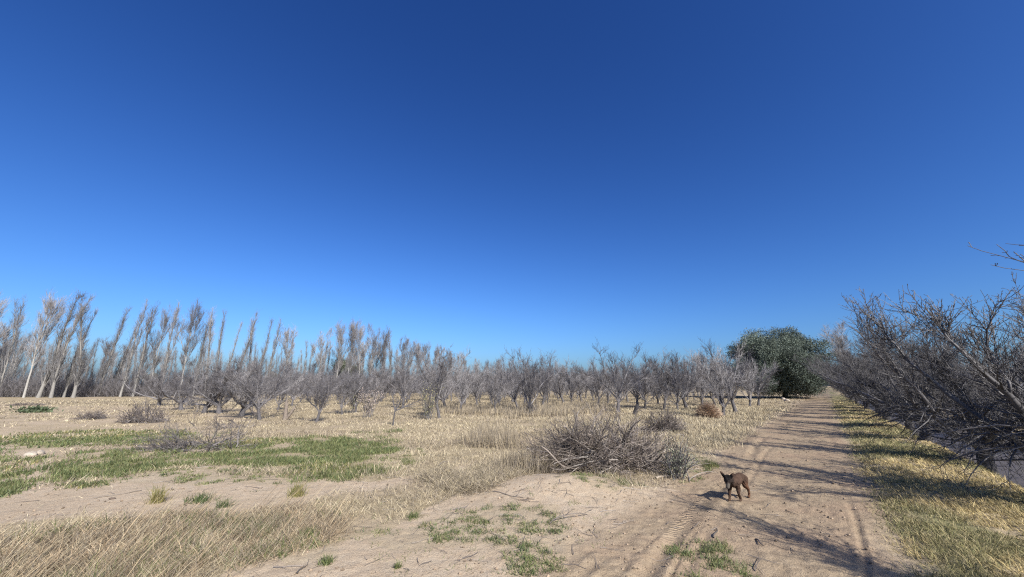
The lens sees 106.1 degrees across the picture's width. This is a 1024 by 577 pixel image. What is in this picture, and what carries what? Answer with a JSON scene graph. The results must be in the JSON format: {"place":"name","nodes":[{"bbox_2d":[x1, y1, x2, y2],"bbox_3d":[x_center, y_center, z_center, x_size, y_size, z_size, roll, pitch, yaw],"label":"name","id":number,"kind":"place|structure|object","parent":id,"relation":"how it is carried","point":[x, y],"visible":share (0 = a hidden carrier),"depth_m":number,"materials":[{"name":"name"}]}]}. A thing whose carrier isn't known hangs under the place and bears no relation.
{"place":"outdoors","nodes":[
{"label":"outdoors","id":0,"kind":"place"},
{"bbox_2d":[0,386,1023,576],"bbox_3d":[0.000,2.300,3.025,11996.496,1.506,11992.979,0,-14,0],"label":"ground","id":1,"kind":"structure","parent":0,"point":[814,561],"depth_m":5.78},
{"bbox_2d":[0,294,26,386],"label":"poplar","id":2,"kind":"object","parent":1,"relation":"on","point":[9,351],"visible":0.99,"depth_m":61.44,"materials":[{"name":"grey plant"}]},
{"bbox_2d":[0,289,27,348],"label":"poplar","id":3,"kind":"object","parent":1,"relation":"on","point":[3,333],"visible":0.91,"depth_m":63.32,"materials":[{"name":"grey plant"}]},
{"bbox_2d":[0,314,30,371],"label":"poplar","id":4,"kind":"object","parent":1,"relation":"on","point":[8,334],"visible":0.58,"depth_m":65.39,"materials":[{"name":"grey plant"}]},
{"bbox_2d":[8,329,30,378],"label":"poplar","id":5,"kind":"object","parent":1,"relation":"on","point":[18,353],"visible":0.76,"depth_m":73.90,"materials":[{"name":"grey plant"}]},
{"bbox_2d":[7,331,34,377],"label":"poplar","id":6,"kind":"object","parent":1,"relation":"on","point":[18,366],"visible":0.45,"depth_m":82.25,"materials":[{"name":"grey plant"}]},
{"bbox_2d":[1,405,63,412],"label":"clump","id":7,"kind":"object","parent":1,"relation":"on","point":[36,409],"visible":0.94,"depth_m":26.16,"materials":[{"name":"green plant"}]},
{"bbox_2d":[22,286,72,397],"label":"poplar","id":8,"kind":"object","parent":1,"relation":"on","point":[45,333],"visible":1,"depth_m":59.27,"materials":[{"name":"grey plant"}]},
{"bbox_2d":[36,287,84,397],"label":"poplar","id":9,"kind":"object","parent":1,"relation":"on","point":[45,376],"visible":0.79,"depth_m":58.49,"materials":[{"name":"grey plant"}]},
{"bbox_2d":[47,294,94,397],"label":"poplar","id":10,"kind":"object","parent":1,"relation":"on","point":[58,368],"visible":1,"depth_m":58.17,"materials":[{"name":"grey plant"}]},
{"bbox_2d":[62,308,98,396],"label":"poplar","id":11,"kind":"object","parent":1,"relation":"on","point":[69,377],"visible":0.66,"depth_m":60.44,"materials":[{"name":"grey plant"}]},
{"bbox_2d":[69,291,94,397],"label":"poplar","id":12,"kind":"object","parent":1,"relation":"on","point":[77,373],"visible":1,"depth_m":59.48,"materials":[{"name":"grey plant"}]},
{"bbox_2d":[69,409,115,420],"bbox_3d":[-22.919,6.840,20.986,1.807,0.560,2.651,10,-17,-35],"label":"brush pile","id":13,"kind":"object","parent":1,"relation":"on","point":[91,416],"visible":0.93,"depth_m":20.79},
{"bbox_2d":[99,337,123,377],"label":"poplar","id":14,"kind":"object","parent":1,"relation":"on","point":[107,347],"visible":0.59,"depth_m":84.68,"materials":[{"name":"grey plant"}]},
{"bbox_2d":[97,305,131,396],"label":"poplar","id":15,"kind":"object","parent":1,"relation":"on","point":[103,372],"visible":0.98,"depth_m":65.85,"materials":[{"name":"grey plant"}]},
{"bbox_2d":[111,314,142,384],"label":"poplar","id":16,"kind":"object","parent":1,"relation":"on","point":[119,366],"visible":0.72,"depth_m":69.36,"materials":[{"name":"grey plant"}]},
{"bbox_2d":[119,299,152,396],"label":"poplar","id":17,"kind":"object","parent":1,"relation":"on","point":[131,353],"visible":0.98,"depth_m":63.73,"materials":[{"name":"grey plant"}]},
{"bbox_2d":[110,399,173,423],"bbox_3d":[-18.718,6.235,19.664,2.651,1.167,2.259,6,-15,-22],"label":"brush pile","id":18,"kind":"object","parent":1,"relation":"on","point":[134,417],"visible":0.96,"depth_m":19.36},
{"bbox_2d":[131,300,160,396],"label":"poplar","id":19,"kind":"object","parent":1,"relation":"on","point":[142,358],"visible":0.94,"depth_m":65.43,"materials":[{"name":"grey plant"}]},
{"bbox_2d":[141,483,177,504],"bbox_3d":[-5.327,3.078,5.806,0.452,0.304,0.514,12,-18,-39],"label":"weed clump","id":20,"kind":"object","parent":1,"relation":"on","point":[159,496],"visible":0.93,"depth_m":5.79,"materials":[{"name":"yellow plant"}]},
{"bbox_2d":[114,365,205,405],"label":"fruit tree","id":21,"kind":"object","parent":1,"relation":"on","point":[159,400],"visible":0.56,"depth_m":34.90,"materials":[{"name":"grey plant"}]},
{"bbox_2d":[143,303,177,392],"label":"poplar","id":22,"kind":"object","parent":1,"relation":"on","point":[154,356],"visible":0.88,"depth_m":69.36,"materials":[{"name":"grey plant"}]},
{"bbox_2d":[129,361,212,409],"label":"fruit tree","id":23,"kind":"object","parent":1,"relation":"on","point":[180,401],"visible":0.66,"depth_m":28.97,"materials":[{"name":"grey plant"}]},
{"bbox_2d":[160,302,186,386],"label":"poplar","id":24,"kind":"object","parent":1,"relation":"on","point":[167,357],"visible":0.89,"depth_m":66.01,"materials":[{"name":"grey plant"}]},
{"bbox_2d":[172,298,207,382],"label":"poplar","id":25,"kind":"object","parent":1,"relation":"on","point":[189,330],"visible":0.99,"depth_m":67.63,"materials":[{"name":"grey plant"}]},
{"bbox_2d":[112,411,268,453],"bbox_3d":[-9.013,4.029,11.117,3.568,1.148,2.532,1,-14,-6],"label":"brush pile","id":26,"kind":"object","parent":1,"relation":"on","point":[184,443],"visible":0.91,"depth_m":10.76,"materials":[{"name":"wood"}]},
{"bbox_2d":[192,311,215,395],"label":"poplar","id":27,"kind":"object","parent":1,"relation":"on","point":[202,348],"visible":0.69,"depth_m":71.07,"materials":[{"name":"grey plant"}]},
{"bbox_2d":[158,356,253,414],"bbox_3d":[-19.619,6.314,25.110,5.108,3.976,4.368,10,-17,-35],"label":"fruit tree","id":28,"kind":"object","parent":1,"relation":"on","point":[220,404],"visible":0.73,"depth_m":25.12,"materials":[{"name":"grey plant"}]},
{"bbox_2d":[183,487,229,504],"bbox_3d":[-4.774,3.210,5.971,0.531,0.174,0.556,0,-14,0],"label":"weed clump","id":29,"kind":"object","parent":1,"relation":"on","point":[199,499],"visible":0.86,"depth_m":5.88,"materials":[{"name":"green plant"}]},
{"bbox_2d":[178,361,238,412],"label":"fruit tree","id":30,"kind":"object","parent":1,"relation":"on","point":[207,405],"visible":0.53,"depth_m":25.75,"materials":[{"name":"grey plant"}]},
{"bbox_2d":[201,307,216,393],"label":"poplar","id":31,"kind":"object","parent":1,"relation":"on","point":[210,336],"visible":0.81,"depth_m":69.96,"materials":[{"name":"grey plant"}]},
{"bbox_2d":[213,308,226,370],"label":"poplar","id":32,"kind":"object","parent":1,"relation":"on","point":[219,344],"visible":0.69,"depth_m":71.10,"materials":[{"name":"grey plant"}]},
{"bbox_2d":[208,409,262,429],"bbox_3d":[-12.175,5.652,16.790,1.884,0.873,1.764,-5,-15,20],"label":"brush pile","id":33,"kind":"object","parent":1,"relation":"on","point":[232,421],"visible":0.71,"depth_m":16.62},
{"bbox_2d":[0,367,487,396],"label":"undergrowth","id":34,"kind":"object","parent":1,"relation":"on","point":[91,388],"visible":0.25,"depth_m":63.00,"materials":[{"name":"plant"}]},
{"bbox_2d":[236,309,261,374],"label":"poplar","id":35,"kind":"object","parent":1,"relation":"on","point":[243,357],"visible":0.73,"depth_m":72.72,"materials":[{"name":"grey plant"}]},
{"bbox_2d":[211,351,307,419],"bbox_3d":[-14.323,5.543,21.770,3.933,3.751,4.326,4,-15,-14],"label":"fruit tree","id":36,"kind":"object","parent":1,"relation":"on","point":[258,406],"visible":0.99,"depth_m":21.09,"materials":[{"name":"grey plant"}]},
{"bbox_2d":[212,356,306,416],"bbox_3d":[-16.283,6.156,23.751,4.532,4.193,6.044,-5,-15,19],"label":"fruit tree","id":37,"kind":"object","parent":1,"relation":"on","point":[245,406],"visible":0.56,"depth_m":23.04,"materials":[{"name":"grey plant"}]},
{"bbox_2d":[265,319,281,378],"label":"poplar","id":38,"kind":"object","parent":1,"relation":"on","point":[273,353],"visible":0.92,"depth_m":79.52,"materials":[{"name":"grey plant"}]},
{"bbox_2d":[264,366,308,409],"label":"fruit tree","id":39,"kind":"object","parent":1,"relation":"on","point":[282,397],"visible":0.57,"depth_m":28.44,"materials":[{"name":"grey plant"}]},
{"bbox_2d":[276,324,298,375],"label":"poplar","id":40,"kind":"object","parent":1,"relation":"on","point":[292,345],"visible":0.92,"depth_m":88.85,"materials":[{"name":"grey plant"}]},
{"bbox_2d":[278,363,317,405],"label":"fruit tree","id":41,"kind":"object","parent":1,"relation":"on","point":[292,393],"visible":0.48,"depth_m":34.55,"materials":[{"name":"grey plant"}]},
{"bbox_2d":[285,480,311,498],"bbox_3d":[-3.540,3.261,6.295,0.416,0.269,0.562,-10,-17,34],"label":"weed clump","id":42,"kind":"object","parent":1,"relation":"on","point":[300,491],"visible":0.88,"depth_m":6.26,"materials":[{"name":"yellow plant"}]},
{"bbox_2d":[0,400,610,576],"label":"dead stalks","id":43,"kind":"object","parent":1,"relation":"on","point":[499,438],"visible":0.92,"depth_m":4.44,"materials":[{"name":"plant"}]},
{"bbox_2d":[300,365,343,421],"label":"fruit tree","id":44,"kind":"object","parent":1,"relation":"on","point":[323,392],"visible":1,"depth_m":19.33,"materials":[{"name":"grey plant"}]},
{"bbox_2d":[309,327,334,373],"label":"poplar","id":45,"kind":"object","parent":1,"relation":"on","point":[320,344],"visible":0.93,"depth_m":95.74,"materials":[{"name":"grey plant"}]},
{"bbox_2d":[332,320,356,377],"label":"poplar","id":46,"kind":"object","parent":1,"relation":"on","point":[340,338],"visible":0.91,"depth_m":90.17,"materials":[{"name":"grey plant"}]},
{"bbox_2d":[331,371,369,413],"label":"fruit tree","id":47,"kind":"object","parent":1,"relation":"on","point":[343,395],"visible":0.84,"depth_m":24.74,"materials":[{"name":"grey plant"}]},
{"bbox_2d":[344,318,363,376],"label":"poplar","id":48,"kind":"object","parent":1,"relation":"on","point":[352,336],"visible":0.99,"depth_m":89.14,"materials":[{"name":"grey plant"}]},
{"bbox_2d":[336,365,378,412],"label":"fruit tree","id":49,"kind":"object","parent":1,"relation":"on","point":[354,379],"visible":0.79,"depth_m":25.73,"materials":[{"name":"grey plant"}]},
{"bbox_2d":[347,323,371,372],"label":"poplar","id":50,"kind":"object","parent":1,"relation":"on","point":[359,363],"visible":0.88,"depth_m":92.28,"materials":[{"name":"grey plant"}]},
{"bbox_2d":[353,386,383,417],"bbox_3d":[-8.257,6.436,21.971,1.125,1.868,1.891,-10,-17,35],"label":"bush","id":51,"kind":"object","parent":1,"relation":"on","point":[368,408],"visible":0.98,"depth_m":21.96,"materials":[{"name":"plant"}]},
{"bbox_2d":[365,323,382,375],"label":"poplar","id":52,"kind":"object","parent":1,"relation":"on","point":[373,344],"visible":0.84,"depth_m":97.30,"materials":[{"name":"grey plant"}]},
{"bbox_2d":[365,358,390,403],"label":"fruit tree","id":53,"kind":"object","parent":1,"relation":"on","point":[374,379],"visible":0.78,"depth_m":39.74,"materials":[{"name":"grey plant"}]},
{"bbox_2d":[0,427,759,576],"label":"green weeds","id":54,"kind":"object","parent":1,"relation":"on","point":[323,461],"visible":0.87,"depth_m":8.44,"materials":[{"name":"green plant"}]},
{"bbox_2d":[371,325,391,369],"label":"poplar","id":55,"kind":"object","parent":1,"relation":"on","point":[385,346],"visible":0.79,"depth_m":101.95,"materials":[{"name":"grey plant"}]},
{"bbox_2d":[361,367,407,401],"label":"fruit tree","id":56,"kind":"object","parent":1,"relation":"on","point":[385,390],"visible":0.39,"depth_m":44.49,"materials":[{"name":"grey plant"}]},
{"bbox_2d":[363,348,439,407],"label":"fruit tree","id":57,"kind":"object","parent":1,"relation":"on","point":[400,383],"visible":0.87,"depth_m":31.87,"materials":[{"name":"grey plant"}]},
{"bbox_2d":[390,387,420,424],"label":"sapling","id":58,"kind":"object","parent":1,"relation":"on","point":[397,405],"visible":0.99,"depth_m":17.42,"materials":[{"name":"grey plant"}]},
{"bbox_2d":[396,336,417,391],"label":"poplar","id":59,"kind":"object","parent":1,"relation":"on","point":[404,347],"visible":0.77,"depth_m":113.06,"materials":[{"name":"grey plant"}]},
{"bbox_2d":[393,362,424,402],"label":"fruit tree","id":60,"kind":"object","parent":1,"relation":"on","point":[408,380],"visible":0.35,"depth_m":36.48,"materials":[{"name":"grey plant"}]},
{"bbox_2d":[415,379,443,419],"bbox_3d":[-4.382,5.791,20.576,1.131,2.358,1.627,-12,-18,39],"label":"bush","id":61,"kind":"object","parent":1,"relation":"on","point":[428,411],"visible":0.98,"depth_m":20.39,"materials":[{"name":"plant"}]},
{"bbox_2d":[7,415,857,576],"bbox_3d":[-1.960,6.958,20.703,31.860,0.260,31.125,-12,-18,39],"label":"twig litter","id":62,"kind":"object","parent":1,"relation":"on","point":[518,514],"visible":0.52,"depth_m":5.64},
{"bbox_2d":[406,341,460,417],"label":"fruit tree","id":63,"kind":"object","parent":1,"relation":"on","point":[440,379],"visible":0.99,"depth_m":21.35,"materials":[{"name":"grey plant"}]},
{"bbox_2d":[410,345,498,406],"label":"fruit tree","id":64,"kind":"object","parent":1,"relation":"on","point":[443,398],"visible":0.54,"depth_m":28.63,"materials":[{"name":"grey plant"}]},
{"bbox_2d":[1,422,923,576],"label":"rubble","id":65,"kind":"object","parent":1,"relation":"on","point":[459,573],"visible":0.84,"depth_m":4.91,"materials":[{"name":"stone"}]},
{"bbox_2d":[451,362,479,407],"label":"fruit tree","id":66,"kind":"object","parent":1,"relation":"on","point":[464,383],"visible":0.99,"depth_m":26.10,"materials":[{"name":"grey plant"}]},
{"bbox_2d":[461,361,515,405],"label":"fruit tree","id":67,"kind":"object","parent":1,"relation":"on","point":[476,393],"visible":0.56,"depth_m":31.61,"materials":[{"name":"grey plant"}]},
{"bbox_2d":[467,359,512,403],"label":"fruit tree","id":68,"kind":"object","parent":1,"relation":"on","point":[500,367],"visible":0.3,"depth_m":33.68,"materials":[{"name":"grey plant"}]},
{"bbox_2d":[485,360,519,409],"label":"fruit tree","id":69,"kind":"object","parent":1,"relation":"on","point":[499,383],"visible":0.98,"depth_m":26.25,"materials":[{"name":"grey plant"}]},
{"bbox_2d":[0,395,1023,576],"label":"dry grass","id":70,"kind":"structure","parent":1,"relation":"on","point":[480,477],"depth_m":13.41,"materials":[{"name":"plant"}]},
{"bbox_2d":[490,350,537,406],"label":"fruit tree","id":71,"kind":"object","parent":1,"relation":"on","point":[518,387],"visible":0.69,"depth_m":28.79,"materials":[{"name":"grey plant"}]},
{"bbox_2d":[504,345,556,404],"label":"fruit tree","id":72,"kind":"object","parent":1,"relation":"on","point":[530,390],"visible":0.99,"depth_m":24.50,"materials":[{"name":"grey plant"}]},
{"bbox_2d":[522,349,563,404],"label":"fruit tree","id":73,"kind":"object","parent":1,"relation":"on","point":[546,388],"visible":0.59,"depth_m":31.34,"materials":[{"name":"grey plant"}]},
{"bbox_2d":[538,358,581,401],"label":"fruit tree","id":74,"kind":"object","parent":1,"relation":"on","point":[558,381],"visible":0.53,"depth_m":41.75,"materials":[{"name":"grey plant"}]},
{"bbox_2d":[554,360,593,402],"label":"fruit tree","id":75,"kind":"object","parent":1,"relation":"on","point":[568,381],"visible":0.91,"depth_m":37.75,"materials":[{"name":"grey plant"}]},
{"bbox_2d":[562,361,592,400],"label":"fruit tree","id":76,"kind":"object","parent":1,"relation":"on","point":[583,386],"visible":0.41,"depth_m":44.08,"materials":[{"name":"grey plant"}]},
{"bbox_2d":[581,354,623,404],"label":"fruit tree","id":77,"kind":"object","parent":1,"relation":"on","point":[596,383],"visible":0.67,"depth_m":35.42,"materials":[{"name":"grey plant"}]},
{"bbox_2d":[513,384,707,482],"bbox_3d":[2.073,3.008,8.739,4.148,1.978,3.376,7,-16,-27],"label":"brush pile","id":78,"kind":"object","parent":1,"relation":"on","point":[575,453],"visible":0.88,"depth_m":8.20,"materials":[{"name":"wood"}]},
{"bbox_2d":[565,337,659,411],"bbox_3d":[6.946,6.223,27.544,6.812,5.249,4.631,-2,-14,8],"label":"fruit tree","id":79,"kind":"object","parent":1,"relation":"on","point":[617,395],"visible":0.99,"depth_m":26.81,"materials":[{"name":"grey plant"}]},
{"bbox_2d":[600,353,673,404],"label":"fruit tree","id":80,"kind":"object","parent":1,"relation":"on","point":[634,393],"visible":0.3,"depth_m":33.60,"materials":[{"name":"grey plant"}]},
{"bbox_2d":[619,355,681,408],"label":"fruit tree","id":81,"kind":"object","parent":1,"relation":"on","point":[645,387],"visible":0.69,"depth_m":30.57,"materials":[{"name":"grey plant"}]},
{"bbox_2d":[638,348,676,408],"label":"fruit tree","id":82,"kind":"object","parent":1,"relation":"on","point":[666,367],"visible":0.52,"depth_m":30.84,"materials":[{"name":"grey plant"}]},
{"bbox_2d":[632,396,692,433],"bbox_3d":[5.965,4.891,15.108,2.416,1.504,2.054,4,-15,-17],"label":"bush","id":83,"kind":"object","parent":1,"relation":"on","point":[664,422],"visible":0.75,"depth_m":14.86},
{"bbox_2d":[639,354,693,409],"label":"fruit tree","id":84,"kind":"object","parent":1,"relation":"on","point":[680,379],"visible":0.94,"depth_m":28.57,"materials":[{"name":"grey plant"}]},
{"bbox_2d":[640,341,711,408],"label":"fruit tree","id":85,"kind":"object","parent":1,"relation":"on","point":[693,378],"visible":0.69,"depth_m":30.73,"materials":[{"name":"grey plant"}]},
{"bbox_2d":[656,430,701,481],"bbox_3d":[3.275,3.309,7.677,0.765,0.911,1.179,0,-14,0],"label":"shrub","id":86,"kind":"object","parent":1,"relation":"on","point":[678,461],"visible":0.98,"depth_m":7.49,"materials":[{"name":"plant"}]},
{"bbox_2d":[684,350,726,404],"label":"fruit tree","id":87,"kind":"object","parent":1,"relation":"on","point":[697,387],"visible":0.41,"depth_m":34.69,"materials":[{"name":"grey plant"}]},
{"bbox_2d":[694,401,723,418],"bbox_3d":[11.138,6.839,21.903,1.656,1.033,1.603,0,-14,0],"label":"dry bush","id":88,"kind":"object","parent":1,"relation":"on","point":[708,409],"visible":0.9,"depth_m":21.59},
{"bbox_2d":[684,339,747,415],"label":"fruit tree","id":89,"kind":"object","parent":1,"relation":"on","point":[722,390],"visible":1,"depth_m":22.34,"materials":[{"name":"grey plant"}]},
{"bbox_2d":[681,337,753,412],"bbox_3d":[14.513,5.815,26.044,4.928,5.347,4.016,5,-15,-20],"label":"fruit tree","id":90,"kind":"object","parent":1,"relation":"on","point":[736,384],"visible":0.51,"depth_m":26.05,"materials":[{"name":"grey plant"}]},
{"bbox_2d":[720,471,749,501],"bbox_3d":[3.541,3.114,6.105,0.724,0.450,0.220,12,-18,-39],"label":"dog","id":91,"kind":"object","parent":1,"relation":"on","point":[735,480],"visible":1,"depth_m":6.01},
{"bbox_2d":[722,357,760,405],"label":"fruit tree","id":92,"kind":"object","parent":1,"relation":"on","point":[747,375],"visible":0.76,"depth_m":32.52,"materials":[{"name":"grey plant"}]},
{"bbox_2d":[734,358,780,404],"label":"fruit tree","id":93,"kind":"object","parent":1,"relation":"on","point":[761,381],"visible":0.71,"depth_m":36.22,"materials":[{"name":"grey plant"}]},
{"bbox_2d":[725,325,838,398],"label":"evergreen tree","id":94,"kind":"object","parent":1,"relation":"on","point":[793,377],"visible":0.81,"depth_m":51.29,"materials":[{"name":"green plant"}]},
{"bbox_2d":[819,319,849,364],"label":"poplar","id":95,"kind":"object","parent":1,"relation":"on","point":[840,336],"visible":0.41,"depth_m":89.81,"materials":[{"name":"grey plant"}]},
{"bbox_2d":[810,345,870,409],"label":"fruit tree","id":96,"kind":"object","parent":1,"relation":"on","point":[849,397],"visible":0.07,"depth_m":30.22,"materials":[{"name":"grey plant"}]},
{"bbox_2d":[807,334,893,410],"bbox_3d":[22.095,5.464,24.308,4.940,5.132,4.019,6,-15,-21],"label":"fruit tree","id":97,"kind":"object","parent":1,"relation":"on","point":[840,366],"visible":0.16,"depth_m":24.07,"materials":[{"name":"grey plant"}]},
{"bbox_2d":[808,356,900,411],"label":"fruit tree","id":98,"kind":"object","parent":1,"relation":"on","point":[850,385],"visible":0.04,"depth_m":26.73,"materials":[{"name":"grey plant"}]},
{"bbox_2d":[813,322,965,433],"bbox_3d":[15.543,3.799,16.370,4.750,4.655,5.647,11,-18,-36],"label":"fruit tree","id":99,"kind":"object","parent":1,"relation":"on","point":[857,375],"visible":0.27,"depth_m":16.88,"materials":[{"name":"grey plant"}]},
{"bbox_2d":[824,329,956,419],"bbox_3d":[19.879,4.497,20.301,4.898,4.834,3.986,-10,-17,35],"label":"fruit tree","id":100,"kind":"object","parent":1,"relation":"on","point":[847,356],"visible":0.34,"depth_m":20.53,"materials":[{"name":"grey plant"}]},
{"bbox_2d":[790,307,1023,445],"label":"fruit tree","id":101,"kind":"object","parent":1,"relation":"on","point":[876,398],"visible":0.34,"depth_m":13.23,"materials":[{"name":"grey plant"}]},
{"bbox_2d":[834,272,1023,478],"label":"fruit tree","id":102,"kind":"object","parent":1,"relation":"on","point":[900,376],"visible":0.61,"depth_m":9.23,"materials":[{"name":"grey plant"}]},
{"bbox_2d":[841,284,1023,500],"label":"fruit tree","id":103,"kind":"object","parent":1,"relation":"on","point":[1010,390],"visible":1,"depth_m":6.16,"materials":[{"name":"grey plant"}]},
{"bbox_2d":[968,242,1023,310],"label":"fruit tree","id":104,"kind":"object","parent":1,"relation":"on","point":[1006,268],"visible":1,"depth_m":3.55,"materials":[{"name":"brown plant"}]},
{"bbox_2d":[0,0,1023,385],"label":"sky","id":105,"kind":"structure","parent":0,"point":[486,176],"materials":[{"name":"blue"}]},
{"bbox_2d":[826,400,1023,576],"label":"verge grass","id":106,"kind":"structure","parent":0,"point":[1007,557],"depth_m":5.61,"materials":[{"name":"plant"}]},
{"bbox_2d":[853,398,1023,488],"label":"water","id":107,"kind":"structure","parent":0,"point":[1019,480],"depth_m":11.00,"materials":[{"name":"grey liquid"}]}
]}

